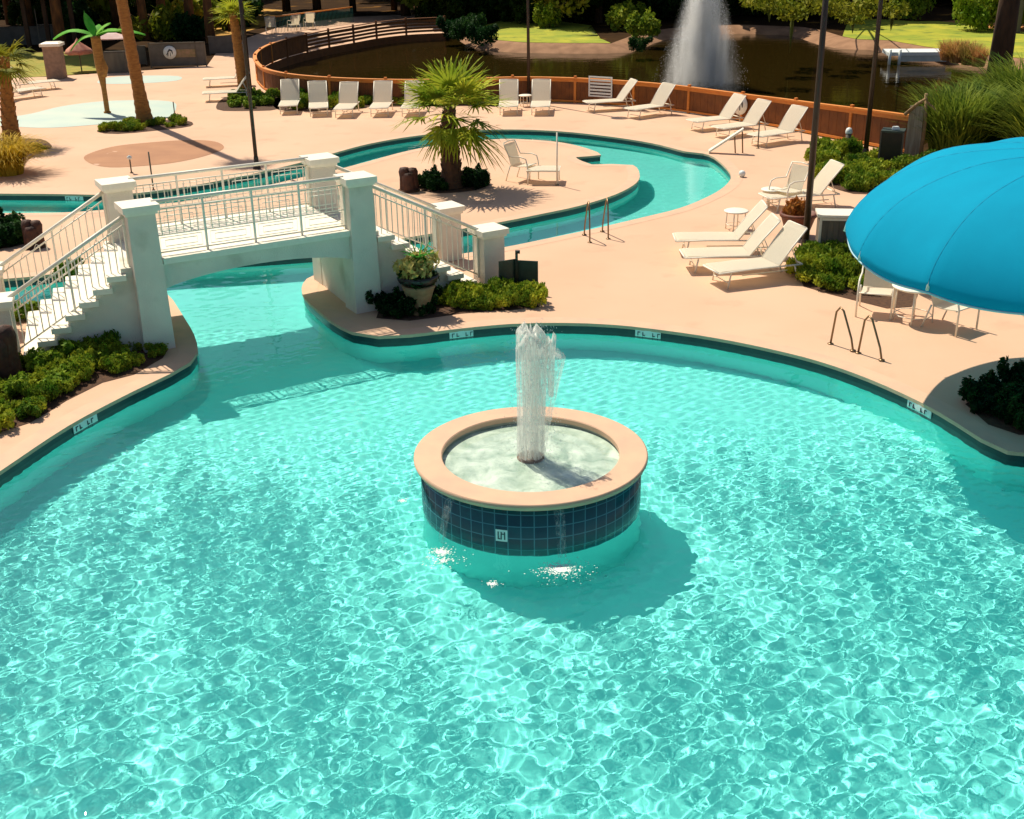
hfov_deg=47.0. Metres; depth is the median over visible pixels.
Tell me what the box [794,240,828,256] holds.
shrub
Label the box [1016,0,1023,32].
utility post
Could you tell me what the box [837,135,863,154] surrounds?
shrub
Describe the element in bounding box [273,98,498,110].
planting bed
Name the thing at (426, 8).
bush
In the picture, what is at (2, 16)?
bush
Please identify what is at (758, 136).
thin post
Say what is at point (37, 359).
shrub
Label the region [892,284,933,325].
side table
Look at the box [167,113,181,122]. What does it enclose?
shrub
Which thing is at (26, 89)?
sun lounger
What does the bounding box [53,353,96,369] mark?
shrub
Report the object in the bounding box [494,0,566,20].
tree
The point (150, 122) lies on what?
shrub
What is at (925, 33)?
lawn
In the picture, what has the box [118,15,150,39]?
bush
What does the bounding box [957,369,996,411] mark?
shrub
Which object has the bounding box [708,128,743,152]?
leaning board
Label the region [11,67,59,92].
sun lounger
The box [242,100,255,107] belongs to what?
shrub
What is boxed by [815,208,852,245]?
trash can
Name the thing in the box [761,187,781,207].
side table
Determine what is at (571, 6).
tree
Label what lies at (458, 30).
bush
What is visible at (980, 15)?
bush
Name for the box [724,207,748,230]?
side table
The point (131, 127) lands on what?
shrub
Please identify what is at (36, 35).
garden pavilion
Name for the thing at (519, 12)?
bush
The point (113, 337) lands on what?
shrub
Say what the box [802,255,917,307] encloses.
planting bed
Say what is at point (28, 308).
shrub
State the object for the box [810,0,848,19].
bush
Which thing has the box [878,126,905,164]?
dark bin
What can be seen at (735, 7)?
bush
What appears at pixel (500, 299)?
shrub
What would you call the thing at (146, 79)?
splash pad
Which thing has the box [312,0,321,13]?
tree
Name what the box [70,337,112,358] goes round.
shrub
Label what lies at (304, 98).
shrub
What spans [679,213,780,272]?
sun lounger
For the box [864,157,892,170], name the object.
shrub
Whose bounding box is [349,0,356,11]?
tree
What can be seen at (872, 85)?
lamp post
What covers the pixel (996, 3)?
bush
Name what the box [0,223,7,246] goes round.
shrub
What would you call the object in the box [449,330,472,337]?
depth marker
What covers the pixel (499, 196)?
island deck
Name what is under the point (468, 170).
shrub
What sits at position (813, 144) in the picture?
lamp post
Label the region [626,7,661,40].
bush
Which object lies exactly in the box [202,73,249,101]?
sun lounger
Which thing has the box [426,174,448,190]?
shrub
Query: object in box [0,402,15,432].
shrub
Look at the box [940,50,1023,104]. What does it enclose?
ornamental grass
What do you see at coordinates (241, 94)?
shrub
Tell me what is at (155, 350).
shrub
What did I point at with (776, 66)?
pond water
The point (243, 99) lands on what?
shrub
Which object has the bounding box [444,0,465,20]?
bush
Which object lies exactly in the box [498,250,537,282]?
utility box
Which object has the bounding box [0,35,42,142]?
fan palm
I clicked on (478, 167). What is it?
shrub
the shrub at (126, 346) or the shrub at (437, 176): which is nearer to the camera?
the shrub at (126, 346)
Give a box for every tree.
[2,0,12,24]
[25,0,34,25]
[49,0,67,47]
[109,0,120,25]
[136,0,150,39]
[156,0,165,6]
[183,0,193,15]
[202,0,214,42]
[225,0,235,30]
[282,0,290,10]
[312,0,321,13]
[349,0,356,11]
[391,0,397,9]
[396,0,465,18]
[400,0,410,15]
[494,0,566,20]
[531,0,589,25]
[544,0,642,22]
[739,0,911,46]
[986,0,1019,79]
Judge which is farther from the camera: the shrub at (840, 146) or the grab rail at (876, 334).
the shrub at (840, 146)
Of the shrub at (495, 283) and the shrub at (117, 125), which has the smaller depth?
the shrub at (495, 283)
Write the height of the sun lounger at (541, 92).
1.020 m
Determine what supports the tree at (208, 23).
on the ground at (942, 11)
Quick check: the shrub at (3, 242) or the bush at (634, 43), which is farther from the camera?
the bush at (634, 43)
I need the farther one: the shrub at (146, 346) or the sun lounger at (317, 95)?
the sun lounger at (317, 95)
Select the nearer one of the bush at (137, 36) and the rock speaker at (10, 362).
the rock speaker at (10, 362)
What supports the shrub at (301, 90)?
on the planting bed at (332, 108)
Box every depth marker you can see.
[65,196,82,199]
[73,414,96,431]
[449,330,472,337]
[635,330,660,337]
[907,400,931,416]
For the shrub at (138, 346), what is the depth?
19.38 m
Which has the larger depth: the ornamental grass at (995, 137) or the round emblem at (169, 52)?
the round emblem at (169, 52)
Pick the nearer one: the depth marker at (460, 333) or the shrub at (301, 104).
the depth marker at (460, 333)
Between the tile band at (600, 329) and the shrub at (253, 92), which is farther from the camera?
the shrub at (253, 92)
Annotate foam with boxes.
[397,498,597,587]
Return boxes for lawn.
[0,51,103,77]
[486,18,609,42]
[843,19,1023,57]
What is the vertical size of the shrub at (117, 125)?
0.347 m
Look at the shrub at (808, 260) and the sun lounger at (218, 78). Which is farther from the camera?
the sun lounger at (218, 78)
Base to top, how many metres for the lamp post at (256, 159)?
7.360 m
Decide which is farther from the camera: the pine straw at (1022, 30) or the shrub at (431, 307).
the pine straw at (1022, 30)
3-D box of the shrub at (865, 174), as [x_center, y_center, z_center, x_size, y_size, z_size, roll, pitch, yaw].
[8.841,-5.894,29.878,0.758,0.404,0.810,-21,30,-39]
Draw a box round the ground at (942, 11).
[0,0,1023,153]
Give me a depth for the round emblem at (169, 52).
55.32 m
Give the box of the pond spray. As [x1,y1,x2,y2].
[657,0,749,86]
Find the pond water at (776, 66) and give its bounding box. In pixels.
[276,34,986,152]
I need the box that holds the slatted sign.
[588,76,612,97]
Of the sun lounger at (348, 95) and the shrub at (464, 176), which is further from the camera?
the sun lounger at (348, 95)
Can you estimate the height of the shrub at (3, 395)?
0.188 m
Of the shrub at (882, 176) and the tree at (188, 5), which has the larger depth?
the tree at (188, 5)
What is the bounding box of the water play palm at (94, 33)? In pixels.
[53,12,145,112]
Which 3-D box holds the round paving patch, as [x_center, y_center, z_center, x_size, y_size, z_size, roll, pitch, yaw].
[-10.825,-7.754,35.586,3.978,0.001,4.224,-1,23,0]
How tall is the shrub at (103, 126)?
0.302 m
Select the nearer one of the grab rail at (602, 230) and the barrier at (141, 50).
the grab rail at (602, 230)
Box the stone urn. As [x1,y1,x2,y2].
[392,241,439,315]
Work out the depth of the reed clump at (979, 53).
50.83 m
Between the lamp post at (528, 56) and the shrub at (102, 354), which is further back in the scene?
the lamp post at (528, 56)
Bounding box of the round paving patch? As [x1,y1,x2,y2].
[84,140,223,166]
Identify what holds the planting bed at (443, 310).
on the deck at (646, 271)
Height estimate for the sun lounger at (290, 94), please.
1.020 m
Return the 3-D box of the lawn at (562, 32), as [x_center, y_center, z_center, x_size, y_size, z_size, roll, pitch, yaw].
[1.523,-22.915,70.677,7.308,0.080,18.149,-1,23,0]
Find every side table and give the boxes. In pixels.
[519,94,531,106]
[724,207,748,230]
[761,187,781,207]
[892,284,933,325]
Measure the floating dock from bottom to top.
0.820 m
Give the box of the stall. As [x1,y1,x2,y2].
[100,33,128,72]
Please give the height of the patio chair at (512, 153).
1.020 m
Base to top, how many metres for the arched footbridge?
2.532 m
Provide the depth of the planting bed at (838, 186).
29.63 m
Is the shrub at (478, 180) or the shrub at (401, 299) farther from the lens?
the shrub at (478, 180)
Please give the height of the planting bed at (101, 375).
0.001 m
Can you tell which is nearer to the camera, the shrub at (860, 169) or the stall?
the shrub at (860, 169)
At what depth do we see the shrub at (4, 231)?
25.59 m
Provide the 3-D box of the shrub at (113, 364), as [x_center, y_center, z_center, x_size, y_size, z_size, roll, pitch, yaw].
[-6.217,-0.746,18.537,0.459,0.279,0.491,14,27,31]
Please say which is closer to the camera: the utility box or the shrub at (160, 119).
the utility box
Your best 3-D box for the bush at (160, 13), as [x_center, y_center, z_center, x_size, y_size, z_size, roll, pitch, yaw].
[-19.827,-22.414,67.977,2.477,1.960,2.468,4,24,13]
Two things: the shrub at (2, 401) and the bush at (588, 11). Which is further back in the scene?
the bush at (588, 11)
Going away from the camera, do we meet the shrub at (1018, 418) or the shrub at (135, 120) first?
the shrub at (1018, 418)
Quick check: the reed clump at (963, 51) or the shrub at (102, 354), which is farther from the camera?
the reed clump at (963, 51)
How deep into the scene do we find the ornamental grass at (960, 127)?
32.48 m
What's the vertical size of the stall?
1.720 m
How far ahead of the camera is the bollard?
33.37 m
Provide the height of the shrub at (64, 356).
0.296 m
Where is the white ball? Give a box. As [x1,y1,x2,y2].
[739,170,745,176]
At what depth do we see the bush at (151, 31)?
67.73 m
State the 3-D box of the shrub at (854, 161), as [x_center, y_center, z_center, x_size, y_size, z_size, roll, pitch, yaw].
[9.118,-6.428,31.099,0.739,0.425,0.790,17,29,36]
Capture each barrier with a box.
[137,45,146,64]
[148,41,206,67]
[207,36,233,54]
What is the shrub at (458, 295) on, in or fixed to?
on the planting bed at (443, 310)
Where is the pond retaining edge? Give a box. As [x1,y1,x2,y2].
[266,33,444,70]
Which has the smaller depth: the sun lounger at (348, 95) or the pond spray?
the sun lounger at (348, 95)
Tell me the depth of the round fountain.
14.03 m
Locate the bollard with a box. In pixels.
[845,127,852,139]
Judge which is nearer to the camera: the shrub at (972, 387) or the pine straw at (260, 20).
the shrub at (972, 387)
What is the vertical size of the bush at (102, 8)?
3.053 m
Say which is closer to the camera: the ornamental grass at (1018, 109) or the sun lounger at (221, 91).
the ornamental grass at (1018, 109)
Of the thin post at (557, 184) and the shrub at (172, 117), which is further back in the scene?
the shrub at (172, 117)
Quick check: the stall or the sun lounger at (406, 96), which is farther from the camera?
the stall
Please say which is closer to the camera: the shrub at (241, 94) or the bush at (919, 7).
the shrub at (241, 94)
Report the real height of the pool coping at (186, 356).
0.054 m
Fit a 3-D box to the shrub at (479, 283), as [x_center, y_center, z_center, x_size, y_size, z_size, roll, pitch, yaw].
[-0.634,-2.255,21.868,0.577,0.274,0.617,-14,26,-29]
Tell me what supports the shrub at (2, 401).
on the planting bed at (101, 375)
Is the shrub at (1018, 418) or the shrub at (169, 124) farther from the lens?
the shrub at (169, 124)
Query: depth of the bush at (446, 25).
65.86 m
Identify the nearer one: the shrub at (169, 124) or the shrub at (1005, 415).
the shrub at (1005, 415)
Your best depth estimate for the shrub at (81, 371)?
18.11 m
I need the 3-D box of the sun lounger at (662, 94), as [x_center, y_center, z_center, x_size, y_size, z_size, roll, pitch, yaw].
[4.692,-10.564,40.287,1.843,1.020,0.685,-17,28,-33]
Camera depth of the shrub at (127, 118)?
40.38 m
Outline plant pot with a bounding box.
[779,195,816,238]
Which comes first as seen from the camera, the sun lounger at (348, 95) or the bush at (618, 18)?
the sun lounger at (348, 95)
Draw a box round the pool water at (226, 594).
[0,134,1023,818]
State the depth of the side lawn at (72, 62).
57.53 m
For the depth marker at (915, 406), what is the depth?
16.93 m
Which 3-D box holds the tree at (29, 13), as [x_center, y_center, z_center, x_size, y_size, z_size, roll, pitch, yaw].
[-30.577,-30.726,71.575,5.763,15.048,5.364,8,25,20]
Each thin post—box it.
[127,155,132,172]
[148,152,154,190]
[556,132,558,185]
[756,121,759,148]
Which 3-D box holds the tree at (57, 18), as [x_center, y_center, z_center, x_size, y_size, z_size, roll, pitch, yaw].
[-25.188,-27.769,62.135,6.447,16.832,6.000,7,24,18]
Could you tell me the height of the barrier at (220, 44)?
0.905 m
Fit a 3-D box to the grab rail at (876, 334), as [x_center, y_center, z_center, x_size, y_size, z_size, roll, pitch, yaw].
[5.649,-1.071,18.510,0.098,0.826,0.550,-17,28,-33]
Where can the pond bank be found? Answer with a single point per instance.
(832, 40)
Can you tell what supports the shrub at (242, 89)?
on the planting bed at (222, 104)
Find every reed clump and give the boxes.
[934,37,961,60]
[943,38,972,62]
[955,40,984,65]
[965,45,990,66]
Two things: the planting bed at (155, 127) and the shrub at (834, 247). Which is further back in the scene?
the planting bed at (155, 127)
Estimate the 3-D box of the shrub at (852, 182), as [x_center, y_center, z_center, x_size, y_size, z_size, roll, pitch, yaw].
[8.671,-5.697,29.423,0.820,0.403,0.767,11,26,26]
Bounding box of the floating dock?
[882,49,945,64]
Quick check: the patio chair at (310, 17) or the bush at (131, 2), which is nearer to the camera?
the patio chair at (310, 17)
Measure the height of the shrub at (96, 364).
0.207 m
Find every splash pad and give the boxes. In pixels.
[0,100,176,127]
[97,75,181,83]
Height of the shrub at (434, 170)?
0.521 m
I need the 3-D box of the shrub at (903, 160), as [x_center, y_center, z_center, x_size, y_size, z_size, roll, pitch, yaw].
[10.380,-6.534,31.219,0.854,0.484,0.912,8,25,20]
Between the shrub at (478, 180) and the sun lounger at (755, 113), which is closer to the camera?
the shrub at (478, 180)
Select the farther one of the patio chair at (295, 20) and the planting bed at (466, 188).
the patio chair at (295, 20)
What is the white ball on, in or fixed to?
on the deck at (646, 271)
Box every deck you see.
[0,13,1023,454]
[0,141,627,274]
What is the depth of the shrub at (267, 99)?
43.93 m
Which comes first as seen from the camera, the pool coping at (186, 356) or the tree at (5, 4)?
the pool coping at (186, 356)
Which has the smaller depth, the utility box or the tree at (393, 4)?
the utility box
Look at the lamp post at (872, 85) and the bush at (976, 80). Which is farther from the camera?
the bush at (976, 80)
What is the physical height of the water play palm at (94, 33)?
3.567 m
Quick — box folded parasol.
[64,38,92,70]
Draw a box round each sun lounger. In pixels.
[0,86,46,98]
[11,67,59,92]
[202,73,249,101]
[203,73,236,87]
[278,79,299,113]
[307,80,327,116]
[333,81,359,117]
[369,80,392,116]
[400,80,423,116]
[499,79,518,114]
[530,79,550,114]
[582,78,637,111]
[623,82,675,118]
[672,199,767,254]
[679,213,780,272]
[686,93,745,131]
[703,220,807,288]
[710,98,771,136]
[746,104,807,146]
[758,159,844,211]
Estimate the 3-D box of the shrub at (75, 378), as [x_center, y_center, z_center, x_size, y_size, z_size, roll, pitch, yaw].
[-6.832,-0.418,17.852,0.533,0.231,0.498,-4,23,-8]
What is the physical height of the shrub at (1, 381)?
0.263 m
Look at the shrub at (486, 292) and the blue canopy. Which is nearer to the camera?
the blue canopy
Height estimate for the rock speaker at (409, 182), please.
0.620 m
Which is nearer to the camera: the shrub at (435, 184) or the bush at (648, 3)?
the shrub at (435, 184)
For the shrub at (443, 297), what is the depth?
21.37 m
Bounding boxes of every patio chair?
[264,16,276,33]
[287,14,300,29]
[303,12,315,29]
[503,139,538,180]
[767,161,808,206]
[855,266,895,319]
[920,295,979,336]
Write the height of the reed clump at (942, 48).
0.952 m
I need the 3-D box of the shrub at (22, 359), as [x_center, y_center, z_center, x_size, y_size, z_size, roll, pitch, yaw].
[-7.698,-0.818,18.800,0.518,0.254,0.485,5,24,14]
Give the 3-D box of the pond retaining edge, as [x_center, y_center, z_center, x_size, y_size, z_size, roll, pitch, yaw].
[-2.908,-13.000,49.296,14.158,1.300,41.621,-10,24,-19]
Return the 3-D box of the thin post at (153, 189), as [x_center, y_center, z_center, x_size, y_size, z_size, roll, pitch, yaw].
[-9.369,-6.184,30.563,0.100,1.000,0.100,-1,23,0]
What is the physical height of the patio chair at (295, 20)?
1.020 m
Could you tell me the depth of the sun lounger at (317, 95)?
42.42 m
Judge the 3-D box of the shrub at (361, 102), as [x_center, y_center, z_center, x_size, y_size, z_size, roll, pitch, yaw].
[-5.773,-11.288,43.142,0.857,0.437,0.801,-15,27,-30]
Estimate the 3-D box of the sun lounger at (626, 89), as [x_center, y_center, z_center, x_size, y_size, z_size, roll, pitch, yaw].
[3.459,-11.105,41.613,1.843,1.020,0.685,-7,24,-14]
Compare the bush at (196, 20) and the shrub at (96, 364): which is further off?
the bush at (196, 20)
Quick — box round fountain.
[414,319,647,549]
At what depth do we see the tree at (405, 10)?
80.63 m
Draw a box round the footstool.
[526,165,560,184]
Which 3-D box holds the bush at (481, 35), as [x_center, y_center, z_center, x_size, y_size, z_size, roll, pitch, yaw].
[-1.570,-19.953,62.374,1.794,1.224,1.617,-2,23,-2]
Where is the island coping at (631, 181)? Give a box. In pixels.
[3,139,639,280]
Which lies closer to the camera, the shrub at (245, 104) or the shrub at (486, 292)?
the shrub at (486, 292)
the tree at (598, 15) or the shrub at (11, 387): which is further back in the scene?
the tree at (598, 15)
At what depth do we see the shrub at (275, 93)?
45.41 m
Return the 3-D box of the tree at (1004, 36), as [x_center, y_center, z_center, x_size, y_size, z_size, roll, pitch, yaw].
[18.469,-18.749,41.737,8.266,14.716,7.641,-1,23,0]
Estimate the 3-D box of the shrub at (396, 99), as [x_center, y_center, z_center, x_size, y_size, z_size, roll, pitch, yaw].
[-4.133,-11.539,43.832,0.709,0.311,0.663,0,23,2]
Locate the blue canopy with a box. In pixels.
[843,137,1023,315]
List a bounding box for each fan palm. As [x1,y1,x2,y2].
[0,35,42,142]
[116,0,152,123]
[207,0,257,88]
[390,53,514,189]
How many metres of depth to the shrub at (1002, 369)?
17.02 m
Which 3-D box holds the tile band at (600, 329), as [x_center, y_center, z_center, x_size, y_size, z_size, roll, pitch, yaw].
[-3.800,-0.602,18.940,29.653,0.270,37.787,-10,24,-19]
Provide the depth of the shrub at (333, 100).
43.00 m
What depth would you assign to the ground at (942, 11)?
73.31 m
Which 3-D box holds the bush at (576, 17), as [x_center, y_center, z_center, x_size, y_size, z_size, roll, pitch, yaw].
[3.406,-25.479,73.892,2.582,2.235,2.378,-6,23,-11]
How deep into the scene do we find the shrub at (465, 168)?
30.57 m
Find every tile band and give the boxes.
[0,131,1023,480]
[4,157,638,284]
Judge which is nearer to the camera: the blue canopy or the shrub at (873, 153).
the blue canopy
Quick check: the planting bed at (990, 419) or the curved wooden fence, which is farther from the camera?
the curved wooden fence
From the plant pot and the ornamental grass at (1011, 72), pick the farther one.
the ornamental grass at (1011, 72)
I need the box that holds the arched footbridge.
[0,152,508,355]
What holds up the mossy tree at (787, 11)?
on the ground at (942, 11)
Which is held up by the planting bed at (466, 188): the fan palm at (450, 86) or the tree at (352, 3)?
the fan palm at (450, 86)
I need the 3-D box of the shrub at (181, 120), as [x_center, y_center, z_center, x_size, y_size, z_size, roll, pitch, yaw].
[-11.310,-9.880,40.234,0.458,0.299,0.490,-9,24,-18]
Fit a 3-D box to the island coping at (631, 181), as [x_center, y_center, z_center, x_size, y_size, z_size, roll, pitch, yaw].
[-7.385,-4.845,28.666,23.532,0.054,10.377,-11,25,-23]
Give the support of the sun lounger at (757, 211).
on the deck at (646, 271)
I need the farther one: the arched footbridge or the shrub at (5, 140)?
the shrub at (5, 140)
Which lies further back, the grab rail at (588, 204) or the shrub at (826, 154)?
the shrub at (826, 154)
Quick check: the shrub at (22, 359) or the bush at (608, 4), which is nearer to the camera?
the shrub at (22, 359)
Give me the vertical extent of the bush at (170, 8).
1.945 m
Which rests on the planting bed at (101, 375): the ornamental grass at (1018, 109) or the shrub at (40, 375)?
the shrub at (40, 375)
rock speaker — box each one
[0,324,22,379]
[21,219,45,249]
[398,167,419,192]
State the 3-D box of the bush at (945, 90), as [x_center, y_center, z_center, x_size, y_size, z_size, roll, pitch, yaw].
[14.049,-9.171,36.040,3.465,1.465,3.708,19,30,38]
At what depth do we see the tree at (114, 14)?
76.89 m
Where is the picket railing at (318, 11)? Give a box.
[270,6,352,33]
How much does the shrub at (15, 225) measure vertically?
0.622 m
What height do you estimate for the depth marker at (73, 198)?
0.150 m
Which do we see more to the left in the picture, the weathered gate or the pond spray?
the pond spray
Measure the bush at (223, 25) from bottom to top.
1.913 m
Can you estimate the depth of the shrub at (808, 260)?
22.62 m
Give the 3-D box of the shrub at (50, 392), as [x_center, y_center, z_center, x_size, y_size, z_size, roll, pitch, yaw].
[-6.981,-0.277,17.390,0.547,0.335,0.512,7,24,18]
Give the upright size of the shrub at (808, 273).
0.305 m
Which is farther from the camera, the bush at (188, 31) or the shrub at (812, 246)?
the bush at (188, 31)
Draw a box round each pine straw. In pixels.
[214,9,297,35]
[942,20,1023,31]
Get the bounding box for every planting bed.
[0,242,23,247]
[0,350,166,431]
[22,138,51,151]
[97,120,192,133]
[216,96,280,110]
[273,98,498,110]
[376,303,538,320]
[419,184,489,192]
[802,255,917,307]
[815,151,912,193]
[966,402,1023,434]
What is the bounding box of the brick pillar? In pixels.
[39,41,67,79]
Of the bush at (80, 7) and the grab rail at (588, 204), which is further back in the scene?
the bush at (80, 7)
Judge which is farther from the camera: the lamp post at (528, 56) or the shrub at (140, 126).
the lamp post at (528, 56)
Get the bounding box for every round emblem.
[163,46,175,58]
[735,98,746,114]
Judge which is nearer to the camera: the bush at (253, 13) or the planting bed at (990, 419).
the planting bed at (990, 419)
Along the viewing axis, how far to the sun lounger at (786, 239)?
22.36 m
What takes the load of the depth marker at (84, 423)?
attached to the tile band at (600, 329)
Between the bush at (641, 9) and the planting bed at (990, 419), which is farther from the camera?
the bush at (641, 9)
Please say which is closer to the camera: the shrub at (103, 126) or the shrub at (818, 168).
the shrub at (818, 168)
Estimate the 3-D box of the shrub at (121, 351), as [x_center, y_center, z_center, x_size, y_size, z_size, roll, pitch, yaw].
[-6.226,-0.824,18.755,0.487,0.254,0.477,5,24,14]
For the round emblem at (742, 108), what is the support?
attached to the curved wooden fence
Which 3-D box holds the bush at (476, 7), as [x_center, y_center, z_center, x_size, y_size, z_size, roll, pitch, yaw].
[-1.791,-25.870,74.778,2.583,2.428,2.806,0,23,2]
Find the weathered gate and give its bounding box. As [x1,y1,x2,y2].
[904,93,946,154]
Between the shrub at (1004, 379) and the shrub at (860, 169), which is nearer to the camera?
the shrub at (1004, 379)
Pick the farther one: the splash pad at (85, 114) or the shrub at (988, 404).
the splash pad at (85, 114)
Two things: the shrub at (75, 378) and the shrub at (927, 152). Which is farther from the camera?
the shrub at (927, 152)
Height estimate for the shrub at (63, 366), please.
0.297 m
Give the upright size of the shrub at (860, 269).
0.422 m
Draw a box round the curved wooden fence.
[253,16,908,151]
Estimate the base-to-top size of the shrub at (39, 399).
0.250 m
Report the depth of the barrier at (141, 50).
56.37 m
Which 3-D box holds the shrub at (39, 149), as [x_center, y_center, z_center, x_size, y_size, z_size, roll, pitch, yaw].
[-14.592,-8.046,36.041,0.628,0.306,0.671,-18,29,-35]
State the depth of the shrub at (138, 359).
18.75 m
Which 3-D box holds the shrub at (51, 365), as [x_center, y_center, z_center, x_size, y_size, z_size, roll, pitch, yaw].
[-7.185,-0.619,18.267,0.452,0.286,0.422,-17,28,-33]
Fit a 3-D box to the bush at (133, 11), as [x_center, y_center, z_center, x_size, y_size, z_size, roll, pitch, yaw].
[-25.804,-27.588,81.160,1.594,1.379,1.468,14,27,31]
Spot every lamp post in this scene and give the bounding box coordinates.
[238,0,260,169]
[526,0,531,102]
[801,0,828,245]
[862,0,882,152]
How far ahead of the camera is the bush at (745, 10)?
75.76 m
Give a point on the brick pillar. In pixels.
(54, 59)
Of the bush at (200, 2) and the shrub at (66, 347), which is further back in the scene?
the bush at (200, 2)
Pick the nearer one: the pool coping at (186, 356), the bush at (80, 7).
the pool coping at (186, 356)
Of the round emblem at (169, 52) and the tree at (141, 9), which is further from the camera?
the tree at (141, 9)
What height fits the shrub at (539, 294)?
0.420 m
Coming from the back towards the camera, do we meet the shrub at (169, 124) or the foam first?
the shrub at (169, 124)
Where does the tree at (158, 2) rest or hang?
on the ground at (942, 11)
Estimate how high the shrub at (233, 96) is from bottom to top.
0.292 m
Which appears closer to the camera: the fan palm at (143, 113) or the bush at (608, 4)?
the fan palm at (143, 113)
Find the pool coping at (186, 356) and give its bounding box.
[0,128,1023,474]
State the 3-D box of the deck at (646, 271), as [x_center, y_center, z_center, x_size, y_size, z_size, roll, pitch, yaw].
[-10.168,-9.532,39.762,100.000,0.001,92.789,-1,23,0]
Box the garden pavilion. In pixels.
[0,0,76,46]
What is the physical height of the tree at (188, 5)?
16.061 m
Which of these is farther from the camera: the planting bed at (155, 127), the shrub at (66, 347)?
the planting bed at (155, 127)
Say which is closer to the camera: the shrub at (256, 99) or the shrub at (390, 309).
the shrub at (390, 309)
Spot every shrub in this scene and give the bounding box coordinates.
[0,130,29,159]
[0,132,61,176]
[0,206,4,223]
[0,209,25,223]
[0,218,23,246]
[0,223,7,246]
[0,224,23,244]
[0,370,36,398]
[0,375,18,392]
[0,392,8,400]
[0,398,10,403]
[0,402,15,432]
[10,395,47,414]
[12,397,43,419]
[13,300,39,321]
[18,352,32,368]
[21,381,61,402]
[22,368,53,386]
[24,347,62,373]
[26,142,47,151]
[34,360,60,373]
[35,349,65,366]
[37,367,73,393]
[49,338,81,359]
[52,255,84,278]
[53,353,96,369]
[53,374,79,391]
[59,355,78,372]
[68,363,93,383]
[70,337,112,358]
[79,329,120,350]
[85,349,109,367]
[93,356,104,369]
[97,121,110,131]
[98,352,131,373]
[109,120,126,130]
[109,344,129,354]
[110,347,136,362]
[122,124,137,130]
[123,116,135,122]
[126,118,140,122]
[128,342,142,350]
[128,351,145,366]
[134,122,145,129]
[143,342,168,350]
[145,118,157,125]
[147,343,168,357]
[154,116,165,124]
[164,121,176,126]
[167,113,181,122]
[175,116,187,125]
[227,93,239,99]
[227,99,240,106]
[229,91,244,96]
[237,96,247,105]
[238,87,251,96]
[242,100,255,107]
[251,89,261,95]
[252,94,261,105]
[259,95,274,105]
[265,87,280,98]
[287,99,306,109]
[299,86,306,93]
[300,94,308,107]
[328,94,338,107]
[354,96,364,107]
[363,94,372,104]
[365,290,393,311]
[379,296,403,318]
[391,286,427,315]
[392,97,402,104]
[415,294,437,316]
[418,173,428,187]
[422,164,439,177]
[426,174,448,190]
[431,288,449,305]
[432,284,443,304]
[434,172,440,178]
[444,279,471,288]
[445,281,484,308]
[461,166,474,173]
[461,166,488,180]
[461,170,474,186]
[464,170,490,189]
[465,291,496,310]
[468,280,487,291]
[471,162,486,170]
[482,276,515,295]
[482,289,497,301]
[484,95,498,105]
[487,292,513,308]
[501,284,533,306]
[513,280,547,308]
[784,252,822,274]
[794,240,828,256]
[795,265,822,282]
[803,148,842,163]
[809,137,848,157]
[813,270,846,291]
[814,159,827,178]
[815,252,859,282]
[819,239,850,257]
[822,159,862,183]
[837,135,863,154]
[840,172,875,191]
[842,152,870,160]
[842,161,872,177]
[845,158,868,166]
[846,169,876,180]
[847,274,864,289]
[851,256,865,275]
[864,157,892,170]
[867,147,878,157]
[869,166,900,185]
[890,153,919,169]
[917,149,940,157]
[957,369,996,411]
[967,387,1017,413]
[987,373,1018,387]
[992,401,1023,424]
[993,382,1023,416]
[996,355,1023,381]
[1006,396,1023,430]
[1007,381,1023,393]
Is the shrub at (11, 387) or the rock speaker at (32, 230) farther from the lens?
the rock speaker at (32, 230)
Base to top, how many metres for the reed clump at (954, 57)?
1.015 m
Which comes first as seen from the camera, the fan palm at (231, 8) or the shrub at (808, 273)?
the shrub at (808, 273)
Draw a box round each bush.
[0,0,16,18]
[62,0,91,32]
[86,0,129,22]
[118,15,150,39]
[128,0,134,5]
[129,2,151,16]
[134,16,162,39]
[146,0,173,12]
[149,3,185,39]
[165,0,202,16]
[169,13,201,40]
[177,11,204,39]
[197,0,216,18]
[200,0,240,29]
[222,0,263,26]
[414,0,445,19]
[436,15,465,38]
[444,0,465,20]
[449,12,486,40]
[465,0,500,20]
[466,22,498,45]
[509,0,535,23]
[532,0,561,27]
[558,5,584,22]
[581,3,607,20]
[592,0,643,17]
[604,0,635,30]
[622,0,645,20]
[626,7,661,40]
[627,36,653,51]
[637,0,661,17]
[652,0,687,20]
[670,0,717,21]
[706,0,732,16]
[720,0,739,16]
[734,0,764,15]
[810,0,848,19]
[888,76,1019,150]
[897,0,935,20]
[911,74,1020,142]
[920,81,976,98]
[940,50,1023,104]
[952,0,998,31]
[957,74,994,89]
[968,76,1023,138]
[971,0,998,28]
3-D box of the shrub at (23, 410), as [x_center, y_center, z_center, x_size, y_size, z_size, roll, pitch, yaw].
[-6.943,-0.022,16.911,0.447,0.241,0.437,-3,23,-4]
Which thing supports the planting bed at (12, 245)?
on the island deck at (499, 196)
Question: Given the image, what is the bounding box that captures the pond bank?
[445,25,1023,68]
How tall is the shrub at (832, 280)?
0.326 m
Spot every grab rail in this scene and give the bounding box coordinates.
[582,201,591,242]
[600,198,610,239]
[827,306,855,351]
[855,315,884,360]
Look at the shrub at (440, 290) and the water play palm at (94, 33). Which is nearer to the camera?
the shrub at (440, 290)
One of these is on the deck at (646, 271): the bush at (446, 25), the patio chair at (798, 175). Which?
the patio chair at (798, 175)
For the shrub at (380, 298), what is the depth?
20.99 m

